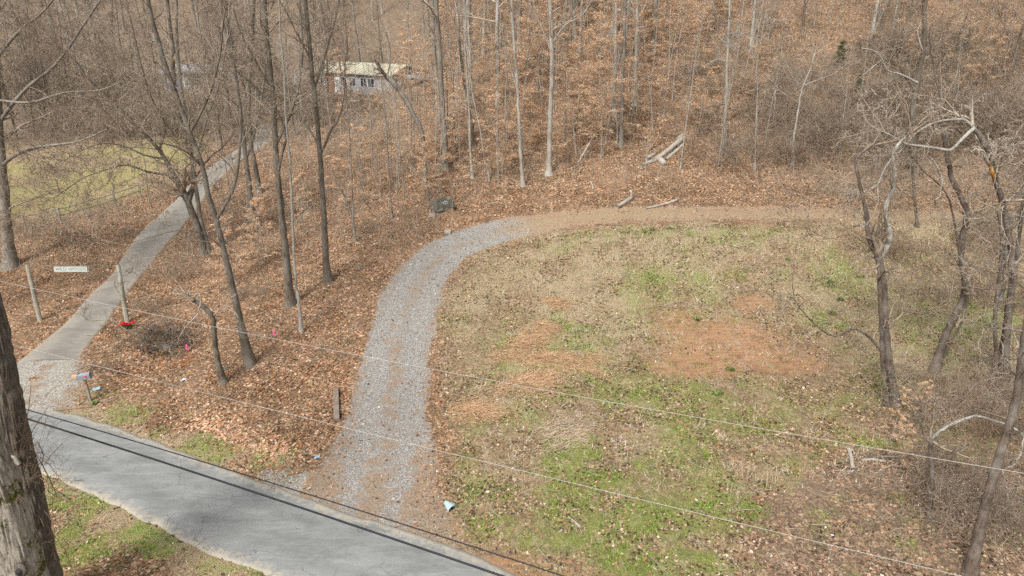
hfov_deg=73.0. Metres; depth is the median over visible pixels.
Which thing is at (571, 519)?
stick
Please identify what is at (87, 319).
dead branch
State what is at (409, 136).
beech tree
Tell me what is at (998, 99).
thicket
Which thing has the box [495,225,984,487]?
pale grass
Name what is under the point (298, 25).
bare tree
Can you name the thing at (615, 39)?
beech tree
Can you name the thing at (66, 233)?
thicket
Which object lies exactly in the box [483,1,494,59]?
thin tree
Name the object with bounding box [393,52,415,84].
beech tree
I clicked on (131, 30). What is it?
bare tree
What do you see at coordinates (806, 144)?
thicket
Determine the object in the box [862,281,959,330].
thicket
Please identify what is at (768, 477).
dry stalks
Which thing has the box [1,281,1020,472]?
power line
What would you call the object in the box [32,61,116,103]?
thicket
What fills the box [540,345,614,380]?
grass tuft
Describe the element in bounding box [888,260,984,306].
thicket
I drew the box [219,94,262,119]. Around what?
thicket
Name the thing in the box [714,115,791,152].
thicket
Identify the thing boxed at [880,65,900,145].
thin tree
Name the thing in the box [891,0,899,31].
bare tree
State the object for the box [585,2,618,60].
beech tree
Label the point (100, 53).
bare tree
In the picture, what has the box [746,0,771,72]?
thin tree
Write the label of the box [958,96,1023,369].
bare tree
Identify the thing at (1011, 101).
thicket
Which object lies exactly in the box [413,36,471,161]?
beech tree
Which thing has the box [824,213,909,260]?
thicket
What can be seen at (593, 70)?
beech tree
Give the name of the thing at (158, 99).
bare tree
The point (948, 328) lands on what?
bare tree
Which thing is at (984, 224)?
thicket
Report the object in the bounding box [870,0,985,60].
thicket
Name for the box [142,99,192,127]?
thicket
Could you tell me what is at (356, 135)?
thin tree
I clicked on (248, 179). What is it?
bare tree
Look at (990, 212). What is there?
thicket
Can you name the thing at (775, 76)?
thicket
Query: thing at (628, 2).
bare tree
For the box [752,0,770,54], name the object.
thin tree
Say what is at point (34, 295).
sign post
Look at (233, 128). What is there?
thicket
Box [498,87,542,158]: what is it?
beech tree
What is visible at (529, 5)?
beech tree
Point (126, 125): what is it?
thicket
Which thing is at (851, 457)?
dead limb
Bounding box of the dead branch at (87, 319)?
[60,297,147,340]
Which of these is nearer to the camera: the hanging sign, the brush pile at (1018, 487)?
the brush pile at (1018, 487)
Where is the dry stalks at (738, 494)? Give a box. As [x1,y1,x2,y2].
[721,483,746,500]
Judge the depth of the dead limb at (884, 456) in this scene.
27.76 m
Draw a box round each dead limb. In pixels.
[847,447,854,468]
[860,458,884,462]
[868,456,902,457]
[877,462,899,472]
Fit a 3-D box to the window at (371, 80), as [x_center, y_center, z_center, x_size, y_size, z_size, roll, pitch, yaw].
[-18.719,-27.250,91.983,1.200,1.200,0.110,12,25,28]
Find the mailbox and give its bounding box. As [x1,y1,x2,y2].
[72,372,91,401]
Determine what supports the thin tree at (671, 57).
on the ground at (552, 540)
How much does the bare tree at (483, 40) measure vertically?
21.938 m
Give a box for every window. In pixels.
[349,77,355,86]
[360,78,367,86]
[367,78,374,87]
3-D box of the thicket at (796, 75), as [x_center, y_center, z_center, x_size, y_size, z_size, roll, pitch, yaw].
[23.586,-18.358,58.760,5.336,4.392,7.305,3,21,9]
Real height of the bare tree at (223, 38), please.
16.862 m
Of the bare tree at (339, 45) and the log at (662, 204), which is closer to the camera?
the log at (662, 204)
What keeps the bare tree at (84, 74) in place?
on the ground at (552, 540)
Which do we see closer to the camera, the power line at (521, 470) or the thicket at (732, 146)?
the power line at (521, 470)
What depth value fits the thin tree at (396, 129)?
51.91 m
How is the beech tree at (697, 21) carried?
on the ground at (552, 540)
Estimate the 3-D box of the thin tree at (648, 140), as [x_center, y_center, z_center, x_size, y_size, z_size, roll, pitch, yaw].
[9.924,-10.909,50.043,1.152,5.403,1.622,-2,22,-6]
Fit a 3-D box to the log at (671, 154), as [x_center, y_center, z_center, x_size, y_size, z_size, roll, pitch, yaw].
[12.410,-10.354,52.648,0.275,1.063,2.706,18,28,37]
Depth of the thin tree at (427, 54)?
60.40 m
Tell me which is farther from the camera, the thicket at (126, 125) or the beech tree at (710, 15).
the thicket at (126, 125)
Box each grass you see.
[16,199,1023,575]
[21,219,1023,575]
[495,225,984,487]
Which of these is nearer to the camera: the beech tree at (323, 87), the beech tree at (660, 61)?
the beech tree at (660, 61)
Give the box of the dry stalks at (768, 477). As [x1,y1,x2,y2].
[758,462,784,488]
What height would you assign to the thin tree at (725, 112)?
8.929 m
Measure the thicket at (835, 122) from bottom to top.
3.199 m
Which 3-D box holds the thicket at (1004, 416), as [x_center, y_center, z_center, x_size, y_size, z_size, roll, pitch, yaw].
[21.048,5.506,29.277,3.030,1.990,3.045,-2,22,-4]
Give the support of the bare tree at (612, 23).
on the ground at (552, 540)
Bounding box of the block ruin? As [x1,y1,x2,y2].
[429,197,455,211]
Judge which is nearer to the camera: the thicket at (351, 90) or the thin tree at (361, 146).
the thin tree at (361, 146)
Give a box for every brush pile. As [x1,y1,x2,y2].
[74,355,128,373]
[104,302,222,357]
[214,346,280,379]
[349,217,387,235]
[556,145,598,169]
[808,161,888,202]
[825,455,897,489]
[915,458,1023,530]
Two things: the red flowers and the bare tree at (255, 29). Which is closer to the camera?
the red flowers
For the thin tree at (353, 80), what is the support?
on the ground at (552, 540)
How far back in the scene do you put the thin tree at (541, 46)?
61.66 m
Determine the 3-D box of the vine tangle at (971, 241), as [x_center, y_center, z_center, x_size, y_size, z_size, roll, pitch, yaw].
[19.769,-2.808,29.779,7.066,9.916,5.206,0,22,0]
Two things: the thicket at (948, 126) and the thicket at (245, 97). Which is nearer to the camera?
the thicket at (948, 126)
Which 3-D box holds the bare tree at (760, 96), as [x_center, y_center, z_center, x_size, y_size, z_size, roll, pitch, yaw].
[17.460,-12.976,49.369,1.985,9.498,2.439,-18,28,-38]
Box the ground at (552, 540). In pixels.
[0,0,1023,575]
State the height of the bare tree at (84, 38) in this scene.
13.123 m
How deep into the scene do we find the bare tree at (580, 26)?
66.17 m
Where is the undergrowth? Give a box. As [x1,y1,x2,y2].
[0,0,1023,275]
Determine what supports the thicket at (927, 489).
on the ground at (552, 540)
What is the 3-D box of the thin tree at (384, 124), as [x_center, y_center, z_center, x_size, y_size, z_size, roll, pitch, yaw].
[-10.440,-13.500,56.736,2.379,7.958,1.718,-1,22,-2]
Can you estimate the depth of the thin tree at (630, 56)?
54.88 m
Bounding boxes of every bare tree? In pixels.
[0,0,38,38]
[0,0,54,130]
[0,0,56,112]
[0,0,174,271]
[0,0,283,255]
[0,1,38,74]
[0,5,12,44]
[0,20,53,139]
[0,25,14,79]
[0,34,42,139]
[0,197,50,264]
[1,0,29,54]
[1,0,38,91]
[1,0,79,134]
[1,57,23,119]
[2,34,69,121]
[4,0,54,93]
[8,18,52,85]
[14,1,64,117]
[19,0,87,93]
[21,0,284,368]
[31,0,80,75]
[33,0,91,116]
[36,15,74,108]
[37,0,67,53]
[37,0,100,109]
[49,0,87,94]
[51,0,133,118]
[52,0,110,48]
[54,0,107,36]
[57,0,153,124]
[59,35,113,133]
[66,3,115,85]
[67,0,145,87]
[74,33,135,120]
[77,0,134,59]
[79,9,129,99]
[100,0,147,48]
[102,0,169,81]
[105,0,160,79]
[106,20,195,137]
[111,26,158,113]
[119,1,126,34]
[123,0,167,47]
[134,0,200,109]
[134,0,215,105]
[148,0,244,253]
[163,7,208,105]
[164,0,339,307]
[178,0,224,115]
[179,2,260,116]
[181,0,248,113]
[182,0,294,221]
[186,1,262,122]
[187,34,258,149]
[188,3,258,136]
[191,1,196,25]
[192,0,206,56]
[197,0,255,104]
[199,0,247,100]
[209,0,249,40]
[218,0,279,92]
[224,0,275,193]
[230,0,262,89]
[231,0,262,47]
[231,3,297,93]
[241,0,284,69]
[244,21,286,111]
[249,0,319,332]
[250,0,371,284]
[254,5,336,134]
[269,5,335,120]
[272,0,348,88]
[280,0,320,77]
[283,0,317,69]
[290,0,317,59]
[295,0,319,35]
[296,0,353,113]
[296,2,343,111]
[311,37,366,241]
[312,0,331,18]
[316,0,358,104]
[319,0,379,55]
[332,0,372,61]
[344,0,405,62]
[366,22,404,217]
[371,0,428,186]
[380,0,426,40]
[401,0,460,170]
[402,0,450,66]
[406,0,425,43]
[422,0,459,98]
[442,2,495,146]
[443,0,460,68]
[443,1,450,57]
[444,0,490,181]
[445,0,522,107]
[446,0,479,178]
[448,0,494,105]
[459,0,488,58]
[481,0,489,54]
[483,0,501,54]
[485,0,526,186]
[486,17,512,172]
[502,0,613,175]
[516,0,521,53]
[562,0,567,48]
[572,0,576,40]
[578,0,582,51]
[601,0,629,82]
[608,0,631,117]
[609,4,613,36]
[615,0,629,147]
[619,0,654,105]
[650,0,657,55]
[681,0,779,145]
[744,35,775,169]
[745,96,950,407]
[749,0,756,47]
[756,0,793,38]
[761,31,862,165]
[771,82,779,125]
[801,0,824,35]
[825,0,958,175]
[833,86,1023,382]
[840,71,963,227]
[866,0,1013,374]
[869,0,879,47]
[872,248,900,407]
[877,0,883,20]
[878,0,890,30]
[887,365,1023,533]
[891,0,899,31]
[903,175,1023,385]
[937,0,997,62]
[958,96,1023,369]
[960,171,1023,575]
[978,0,1023,82]
[1000,0,1023,48]
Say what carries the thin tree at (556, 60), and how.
on the ground at (552, 540)
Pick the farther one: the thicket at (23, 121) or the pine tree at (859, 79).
the thicket at (23, 121)
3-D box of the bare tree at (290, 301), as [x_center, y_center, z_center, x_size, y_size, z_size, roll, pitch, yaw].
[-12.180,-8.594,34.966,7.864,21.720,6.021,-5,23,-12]
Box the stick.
[567,516,581,527]
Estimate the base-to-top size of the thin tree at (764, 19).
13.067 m
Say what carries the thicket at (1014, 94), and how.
on the ground at (552, 540)
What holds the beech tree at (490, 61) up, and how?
on the ground at (552, 540)
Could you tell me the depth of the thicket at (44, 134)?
77.36 m
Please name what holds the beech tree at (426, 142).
on the ground at (552, 540)
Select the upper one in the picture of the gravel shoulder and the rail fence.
the rail fence
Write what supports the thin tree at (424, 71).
on the ground at (552, 540)
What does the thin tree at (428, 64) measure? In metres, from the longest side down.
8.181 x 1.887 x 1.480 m
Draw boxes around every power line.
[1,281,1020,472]
[16,345,959,575]
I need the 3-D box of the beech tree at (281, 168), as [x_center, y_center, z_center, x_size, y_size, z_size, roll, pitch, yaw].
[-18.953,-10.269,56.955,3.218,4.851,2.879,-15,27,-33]
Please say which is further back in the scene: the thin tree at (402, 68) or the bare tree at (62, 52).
the bare tree at (62, 52)
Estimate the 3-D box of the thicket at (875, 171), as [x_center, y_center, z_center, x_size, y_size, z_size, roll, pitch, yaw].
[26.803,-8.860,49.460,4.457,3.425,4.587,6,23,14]
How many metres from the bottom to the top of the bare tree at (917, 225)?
9.654 m
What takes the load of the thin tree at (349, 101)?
on the ground at (552, 540)
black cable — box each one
[26,409,563,575]
[28,418,503,575]
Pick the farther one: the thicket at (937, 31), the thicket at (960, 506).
the thicket at (937, 31)
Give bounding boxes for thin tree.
[121,67,152,203]
[130,56,145,112]
[196,57,217,149]
[209,105,240,217]
[241,68,265,165]
[247,39,258,154]
[263,98,278,167]
[278,39,303,131]
[279,146,293,206]
[291,42,312,167]
[291,53,305,136]
[309,32,329,139]
[311,26,335,142]
[312,24,331,123]
[314,44,336,127]
[331,61,346,133]
[332,66,367,178]
[341,67,358,146]
[342,82,368,195]
[345,37,367,138]
[349,19,381,180]
[351,91,366,185]
[351,120,367,201]
[360,14,381,171]
[364,8,378,92]
[369,49,381,134]
[371,80,394,165]
[372,26,395,109]
[376,33,413,144]
[378,43,394,134]
[378,59,415,186]
[379,3,397,114]
[383,23,394,123]
[383,77,399,182]
[385,28,401,147]
[387,123,409,192]
[391,105,412,197]
[392,25,412,120]
[397,0,416,97]
[397,0,423,155]
[399,68,417,169]
[403,37,417,100]
[403,75,418,174]
[406,69,427,151]
[412,4,435,120]
[415,25,431,122]
[421,0,445,101]
[421,41,454,173]
[423,28,433,100]
[427,24,436,109]
[429,9,455,138]
[431,65,451,186]
[441,3,456,61]
[444,0,454,72]
[445,20,462,149]
[446,12,475,139]
[453,0,471,124]
[458,63,477,133]
[459,44,476,169]
[475,2,494,124]
[481,26,510,163]
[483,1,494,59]
[513,11,535,100]
[518,0,541,112]
[534,1,548,88]
[540,66,561,130]
[546,11,563,109]
[554,2,580,145]
[574,2,598,48]
[581,0,598,70]
[590,0,613,82]
[598,0,636,142]
[600,11,613,112]
[603,26,621,132]
[609,1,634,59]
[617,6,640,114]
[626,0,646,79]
[629,24,649,139]
[641,99,656,170]
[648,0,665,97]
[658,0,702,101]
[663,3,688,114]
[674,39,692,132]
[675,40,699,152]
[677,0,714,169]
[677,44,693,104]
[687,1,710,59]
[706,42,744,164]
[717,8,750,126]
[717,26,746,151]
[731,0,753,60]
[738,0,775,86]
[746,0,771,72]
[746,51,766,168]
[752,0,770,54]
[760,0,768,42]
[762,11,790,145]
[801,2,824,85]
[837,25,859,150]
[855,7,874,115]
[858,31,885,101]
[871,45,888,98]
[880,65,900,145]
[891,2,917,96]
[949,0,967,53]
[953,30,968,122]
[985,0,1003,58]
[998,10,1019,83]
[1003,0,1017,57]
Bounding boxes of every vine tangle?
[779,140,959,350]
[859,112,1018,315]
[879,3,980,173]
[925,178,1023,403]
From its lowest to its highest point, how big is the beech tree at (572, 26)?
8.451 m
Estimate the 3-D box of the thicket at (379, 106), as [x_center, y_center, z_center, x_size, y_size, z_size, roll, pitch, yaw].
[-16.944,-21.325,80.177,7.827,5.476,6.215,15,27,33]
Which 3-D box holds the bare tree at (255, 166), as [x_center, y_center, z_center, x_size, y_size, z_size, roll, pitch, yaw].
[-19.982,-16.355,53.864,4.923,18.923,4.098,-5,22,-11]
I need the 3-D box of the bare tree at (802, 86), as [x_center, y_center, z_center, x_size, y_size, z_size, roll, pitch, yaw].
[21.083,-13.457,49.753,6.443,9.603,3.866,10,24,24]
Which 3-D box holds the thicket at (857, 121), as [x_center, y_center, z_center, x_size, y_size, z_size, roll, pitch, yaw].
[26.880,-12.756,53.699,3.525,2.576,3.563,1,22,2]
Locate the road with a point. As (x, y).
(266, 536)
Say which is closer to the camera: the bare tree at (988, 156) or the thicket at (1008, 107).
the bare tree at (988, 156)
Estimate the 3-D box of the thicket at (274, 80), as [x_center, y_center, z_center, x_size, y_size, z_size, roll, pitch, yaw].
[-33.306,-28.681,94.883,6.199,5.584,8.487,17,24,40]
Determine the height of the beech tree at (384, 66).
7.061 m
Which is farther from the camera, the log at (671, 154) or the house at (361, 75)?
the house at (361, 75)
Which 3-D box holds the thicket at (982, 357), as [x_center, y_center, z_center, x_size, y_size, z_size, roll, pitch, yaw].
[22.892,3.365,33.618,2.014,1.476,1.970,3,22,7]
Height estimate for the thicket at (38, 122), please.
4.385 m
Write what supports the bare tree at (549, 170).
on the ground at (552, 540)
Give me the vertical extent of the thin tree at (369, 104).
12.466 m
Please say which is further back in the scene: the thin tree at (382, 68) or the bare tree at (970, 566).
the thin tree at (382, 68)
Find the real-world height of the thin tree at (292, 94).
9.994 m
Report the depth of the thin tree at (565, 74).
51.93 m
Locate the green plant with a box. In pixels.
[712,390,723,395]
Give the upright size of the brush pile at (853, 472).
1.002 m
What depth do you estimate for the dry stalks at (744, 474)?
26.96 m
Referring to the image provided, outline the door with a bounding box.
[334,77,339,92]
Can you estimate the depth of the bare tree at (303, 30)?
107.94 m
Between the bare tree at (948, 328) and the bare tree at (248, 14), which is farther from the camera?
the bare tree at (248, 14)
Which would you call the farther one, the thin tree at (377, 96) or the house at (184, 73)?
the house at (184, 73)
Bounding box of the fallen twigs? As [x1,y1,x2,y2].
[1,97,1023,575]
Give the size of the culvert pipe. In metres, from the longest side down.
0.562 x 0.378 x 0.378 m
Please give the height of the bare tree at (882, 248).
13.739 m
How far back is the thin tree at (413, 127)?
54.04 m
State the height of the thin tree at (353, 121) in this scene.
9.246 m
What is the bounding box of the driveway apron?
[17,347,109,411]
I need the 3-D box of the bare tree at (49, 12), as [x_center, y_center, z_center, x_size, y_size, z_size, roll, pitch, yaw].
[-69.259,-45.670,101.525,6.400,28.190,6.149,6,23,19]
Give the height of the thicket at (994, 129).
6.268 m
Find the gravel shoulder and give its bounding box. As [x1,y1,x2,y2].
[256,462,312,494]
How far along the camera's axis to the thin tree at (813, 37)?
57.90 m
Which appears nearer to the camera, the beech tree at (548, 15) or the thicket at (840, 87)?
the thicket at (840, 87)
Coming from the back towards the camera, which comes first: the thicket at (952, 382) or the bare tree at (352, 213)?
the bare tree at (352, 213)
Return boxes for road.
[26,408,515,575]
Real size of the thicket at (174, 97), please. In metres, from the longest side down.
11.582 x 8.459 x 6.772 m
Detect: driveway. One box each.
[20,123,272,360]
[244,208,556,573]
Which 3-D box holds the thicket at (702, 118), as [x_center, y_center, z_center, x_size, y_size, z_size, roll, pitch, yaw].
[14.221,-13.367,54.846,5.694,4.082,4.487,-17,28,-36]
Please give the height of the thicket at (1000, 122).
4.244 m
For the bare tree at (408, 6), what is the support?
on the ground at (552, 540)
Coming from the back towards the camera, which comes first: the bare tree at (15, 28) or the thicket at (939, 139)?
the bare tree at (15, 28)
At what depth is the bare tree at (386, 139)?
45.60 m
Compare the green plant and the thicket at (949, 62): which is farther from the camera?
the thicket at (949, 62)
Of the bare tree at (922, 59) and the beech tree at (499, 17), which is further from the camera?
the beech tree at (499, 17)
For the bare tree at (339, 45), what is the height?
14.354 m
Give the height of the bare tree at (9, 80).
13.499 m
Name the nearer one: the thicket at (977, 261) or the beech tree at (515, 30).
the thicket at (977, 261)
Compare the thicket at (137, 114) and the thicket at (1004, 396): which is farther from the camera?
the thicket at (137, 114)
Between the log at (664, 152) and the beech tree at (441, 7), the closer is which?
the log at (664, 152)
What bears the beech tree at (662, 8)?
on the ground at (552, 540)
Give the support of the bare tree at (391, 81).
on the ground at (552, 540)
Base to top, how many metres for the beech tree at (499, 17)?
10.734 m
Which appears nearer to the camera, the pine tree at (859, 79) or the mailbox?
the mailbox
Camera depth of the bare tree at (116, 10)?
113.31 m
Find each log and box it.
[148,343,161,352]
[160,342,191,347]
[450,152,529,162]
[615,196,633,208]
[641,136,685,165]
[645,152,655,159]
[645,198,677,208]
[658,157,666,165]
[665,143,684,160]
[695,102,724,110]
[707,93,778,132]
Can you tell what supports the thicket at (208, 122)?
on the ground at (552, 540)
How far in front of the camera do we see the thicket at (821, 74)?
59.08 m
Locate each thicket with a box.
[12,217,52,236]
[13,95,87,140]
[15,109,72,130]
[22,117,82,143]
[24,218,82,244]
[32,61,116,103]
[32,119,58,139]
[42,85,121,136]
[55,87,97,104]
[63,91,118,119]
[69,86,184,137]
[77,264,105,282]
[79,98,151,137]
[84,107,151,141]
[87,49,153,98]
[105,82,147,107]
[116,223,143,235]
[117,242,215,284]
[122,88,177,138]
[128,290,167,313]
[136,109,178,135]
[142,78,201,119]
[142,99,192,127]
[145,95,209,134]
[150,92,195,120]
[186,97,269,144]
[190,108,228,130]
[195,75,282,114]
[212,275,272,304]
[213,109,264,130]
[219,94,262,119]
[242,81,280,106]
[244,65,322,101]
[244,69,296,93]
[270,87,326,115]
[287,95,334,124]
[297,108,333,126]
[301,80,344,108]
[320,100,375,133]
[329,73,382,106]
[333,91,361,112]
[337,81,395,118]
[338,84,376,106]
[357,89,384,112]
[660,96,724,132]
[673,95,811,174]
[676,54,761,95]
[679,53,745,86]
[700,46,733,75]
[711,33,753,54]
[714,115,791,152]
[729,47,814,104]
[731,96,770,121]
[732,33,803,75]
[735,128,811,167]
[736,84,786,113]
[740,89,795,131]
[749,78,905,158]
[754,110,799,139]
[758,85,842,128]
[758,90,798,110]
[762,47,817,92]
[767,29,801,51]
[767,109,847,164]
[776,46,851,85]
[793,84,855,127]
[796,116,844,151]
[799,70,840,95]
[802,100,879,135]
[805,50,932,115]
[805,76,907,129]
[813,94,871,129]
[814,35,893,75]
[815,93,956,156]
[821,73,868,99]
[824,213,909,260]
[832,140,891,169]
[837,92,946,146]
[838,106,877,132]
[841,53,943,96]
[844,32,896,64]
[847,25,938,70]
[848,45,1023,140]
[855,340,1023,441]
[856,81,909,111]
[857,18,952,61]
[857,143,923,180]
[858,408,1023,570]
[859,119,943,165]
[862,11,1014,97]
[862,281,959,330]
[863,22,938,73]
[865,26,964,68]
[869,0,999,63]
[869,20,951,68]
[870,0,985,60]
[873,106,947,150]
[875,15,934,50]
[875,56,916,80]
[875,133,947,161]
[877,99,950,145]
[878,23,954,68]
[880,58,1023,134]
[881,69,975,128]
[884,223,958,275]
[887,122,951,151]
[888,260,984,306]
[891,93,988,148]
[892,75,1023,159]
[893,349,959,392]
[897,429,1020,503]
[904,75,1023,152]
[904,459,1009,523]
[906,19,955,42]
[914,370,1023,447]
[916,385,1017,441]
[920,77,1023,164]
[920,425,990,479]
[921,61,978,94]
[921,357,1007,406]
[929,334,1023,412]
[931,208,987,230]
[935,244,1007,275]
[936,437,1023,543]
[938,40,1023,92]
[940,202,1022,235]
[942,27,1001,58]
[944,50,977,72]
[944,425,1023,482]
[948,203,1023,260]
[948,227,997,256]
[949,75,1023,141]
[949,84,1023,134]
[952,265,1023,314]
[956,61,1022,97]
[957,251,1023,309]
[959,341,1014,365]
[960,190,1020,230]
[960,356,1023,396]
[961,365,1023,412]
[962,397,1023,442]
[973,74,1019,108]
[973,75,1023,122]
[973,97,1023,140]
[977,26,1023,56]
[977,84,1016,120]
[983,42,1023,72]
[983,271,1023,312]
[989,79,1023,128]
[995,40,1021,63]
[996,143,1023,186]
[1002,85,1023,106]
[1006,144,1023,172]
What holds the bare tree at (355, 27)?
on the ground at (552, 540)
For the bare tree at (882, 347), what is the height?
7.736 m
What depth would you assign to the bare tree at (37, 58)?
85.04 m
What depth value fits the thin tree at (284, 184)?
53.48 m
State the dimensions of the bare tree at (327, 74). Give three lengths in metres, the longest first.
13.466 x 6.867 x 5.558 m
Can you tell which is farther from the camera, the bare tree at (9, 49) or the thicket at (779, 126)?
the bare tree at (9, 49)
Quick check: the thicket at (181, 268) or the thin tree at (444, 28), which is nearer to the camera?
the thicket at (181, 268)
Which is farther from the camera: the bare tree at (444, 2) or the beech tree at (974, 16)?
the bare tree at (444, 2)
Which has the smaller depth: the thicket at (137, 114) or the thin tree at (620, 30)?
the thin tree at (620, 30)
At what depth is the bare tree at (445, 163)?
51.78 m
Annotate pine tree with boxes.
[832,40,846,66]
[855,74,864,89]
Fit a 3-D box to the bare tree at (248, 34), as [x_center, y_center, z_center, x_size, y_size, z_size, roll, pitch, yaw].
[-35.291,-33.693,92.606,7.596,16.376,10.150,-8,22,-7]
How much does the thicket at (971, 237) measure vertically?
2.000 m
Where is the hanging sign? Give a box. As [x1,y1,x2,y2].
[53,265,87,271]
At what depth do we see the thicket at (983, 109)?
52.27 m
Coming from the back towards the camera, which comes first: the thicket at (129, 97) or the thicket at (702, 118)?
the thicket at (129, 97)
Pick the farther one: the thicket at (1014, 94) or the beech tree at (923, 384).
the thicket at (1014, 94)
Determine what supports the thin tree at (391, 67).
on the ground at (552, 540)
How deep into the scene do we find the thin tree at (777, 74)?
50.81 m
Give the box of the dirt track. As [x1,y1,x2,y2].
[549,202,1023,235]
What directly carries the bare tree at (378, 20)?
on the ground at (552, 540)
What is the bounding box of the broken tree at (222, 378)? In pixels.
[163,281,248,384]
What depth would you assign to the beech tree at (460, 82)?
62.67 m
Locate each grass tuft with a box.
[427,395,519,424]
[464,361,574,403]
[477,324,568,367]
[509,349,578,369]
[522,400,600,454]
[528,319,568,334]
[538,295,576,310]
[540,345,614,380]
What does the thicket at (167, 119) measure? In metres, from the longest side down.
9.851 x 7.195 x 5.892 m
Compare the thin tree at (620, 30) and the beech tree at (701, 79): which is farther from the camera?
the thin tree at (620, 30)
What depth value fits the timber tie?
30.91 m
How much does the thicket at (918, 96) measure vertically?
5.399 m
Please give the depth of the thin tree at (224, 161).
51.51 m
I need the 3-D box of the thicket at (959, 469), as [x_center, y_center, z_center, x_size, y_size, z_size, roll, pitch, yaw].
[16.724,6.745,26.127,3.460,2.470,3.405,3,22,7]
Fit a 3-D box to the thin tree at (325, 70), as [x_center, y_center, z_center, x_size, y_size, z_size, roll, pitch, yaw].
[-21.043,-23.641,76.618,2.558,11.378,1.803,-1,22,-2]
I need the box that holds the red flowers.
[117,321,134,328]
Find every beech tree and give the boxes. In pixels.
[201,214,254,288]
[238,182,278,269]
[239,197,281,259]
[262,134,296,188]
[280,145,317,211]
[286,172,318,234]
[305,127,335,165]
[308,48,339,122]
[324,123,382,209]
[330,47,372,125]
[332,93,366,169]
[357,84,384,142]
[357,128,392,195]
[370,65,400,135]
[376,104,418,164]
[381,33,443,171]
[390,49,417,104]
[392,13,427,100]
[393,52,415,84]
[405,135,442,185]
[408,58,428,92]
[410,140,447,200]
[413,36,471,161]
[416,0,454,86]
[419,1,455,67]
[419,69,463,140]
[423,19,451,97]
[430,21,482,131]
[431,0,462,57]
[439,11,457,64]
[442,75,477,169]
[446,53,481,113]
[454,13,494,84]
[456,86,524,187]
[458,34,500,110]
[460,0,495,67]
[471,0,494,33]
[474,0,516,38]
[480,47,513,103]
[484,41,540,137]
[488,7,529,73]
[489,1,530,90]
[490,0,548,77]
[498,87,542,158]
[506,0,568,105]
[507,6,546,112]
[508,0,578,89]
[513,10,549,75]
[514,0,545,64]
[515,0,568,66]
[523,0,561,35]
[536,0,561,37]
[541,17,598,153]
[556,0,591,35]
[557,27,603,101]
[563,0,604,69]
[567,22,627,158]
[574,0,645,143]
[577,0,628,81]
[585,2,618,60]
[592,43,631,126]
[609,2,684,129]
[612,0,661,63]
[612,0,664,52]
[619,0,671,27]
[642,0,692,74]
[645,0,693,95]
[647,0,707,54]
[678,2,721,75]
[680,62,722,131]
[681,0,734,36]
[689,0,736,42]
[696,0,734,16]
[738,44,773,98]
[851,0,904,47]
[877,386,913,439]
[882,415,925,470]
[894,26,920,90]
[904,380,938,431]
[930,318,965,357]
[942,0,983,108]
[950,0,994,44]
[967,33,1012,96]
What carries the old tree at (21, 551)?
on the ground at (552, 540)
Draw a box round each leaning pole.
[578,134,595,161]
[646,129,664,152]
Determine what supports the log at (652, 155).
on the ground at (552, 540)
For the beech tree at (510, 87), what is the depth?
55.49 m
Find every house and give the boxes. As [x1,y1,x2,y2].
[158,64,213,88]
[308,58,417,94]
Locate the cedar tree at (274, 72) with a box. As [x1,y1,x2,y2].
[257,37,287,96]
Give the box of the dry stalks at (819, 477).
[801,457,826,479]
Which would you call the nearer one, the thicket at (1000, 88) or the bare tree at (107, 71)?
the thicket at (1000, 88)
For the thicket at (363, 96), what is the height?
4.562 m
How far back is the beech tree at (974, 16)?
63.71 m
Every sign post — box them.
[25,264,41,320]
[114,261,129,322]
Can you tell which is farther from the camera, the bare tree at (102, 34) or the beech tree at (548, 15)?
the bare tree at (102, 34)
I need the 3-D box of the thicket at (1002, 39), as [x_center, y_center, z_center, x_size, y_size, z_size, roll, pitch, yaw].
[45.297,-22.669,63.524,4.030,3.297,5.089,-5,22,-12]
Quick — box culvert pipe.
[444,500,456,512]
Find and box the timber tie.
[333,387,339,421]
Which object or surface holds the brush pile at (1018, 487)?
on the ground at (552, 540)
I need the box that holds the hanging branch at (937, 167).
[919,158,959,215]
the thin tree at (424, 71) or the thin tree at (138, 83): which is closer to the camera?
the thin tree at (424, 71)
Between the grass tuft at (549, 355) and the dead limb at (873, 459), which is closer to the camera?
the dead limb at (873, 459)
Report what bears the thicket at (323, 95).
on the ground at (552, 540)
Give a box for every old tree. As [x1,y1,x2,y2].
[0,293,91,575]
[0,430,49,575]
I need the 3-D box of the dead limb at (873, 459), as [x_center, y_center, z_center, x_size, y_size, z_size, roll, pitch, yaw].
[14.354,6.859,27.599,0.937,0.119,0.207,1,22,3]
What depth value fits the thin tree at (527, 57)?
57.59 m
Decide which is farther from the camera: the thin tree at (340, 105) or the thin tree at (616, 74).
the thin tree at (340, 105)
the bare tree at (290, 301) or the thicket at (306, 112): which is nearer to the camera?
the bare tree at (290, 301)
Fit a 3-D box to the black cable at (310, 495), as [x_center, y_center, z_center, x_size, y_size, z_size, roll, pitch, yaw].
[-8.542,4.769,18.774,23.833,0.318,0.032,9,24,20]
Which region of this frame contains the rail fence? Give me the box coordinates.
[21,183,141,230]
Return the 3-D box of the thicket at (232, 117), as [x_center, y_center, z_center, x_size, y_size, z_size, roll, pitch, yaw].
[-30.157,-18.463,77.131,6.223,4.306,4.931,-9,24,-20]
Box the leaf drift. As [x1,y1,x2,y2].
[170,404,316,470]
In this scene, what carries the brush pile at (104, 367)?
on the ground at (552, 540)
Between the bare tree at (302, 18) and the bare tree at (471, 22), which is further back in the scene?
the bare tree at (302, 18)
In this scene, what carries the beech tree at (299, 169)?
on the ground at (552, 540)
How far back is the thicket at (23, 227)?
49.92 m
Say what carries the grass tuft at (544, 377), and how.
on the ground at (552, 540)
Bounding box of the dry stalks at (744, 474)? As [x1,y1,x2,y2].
[730,456,761,483]
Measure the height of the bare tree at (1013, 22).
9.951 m

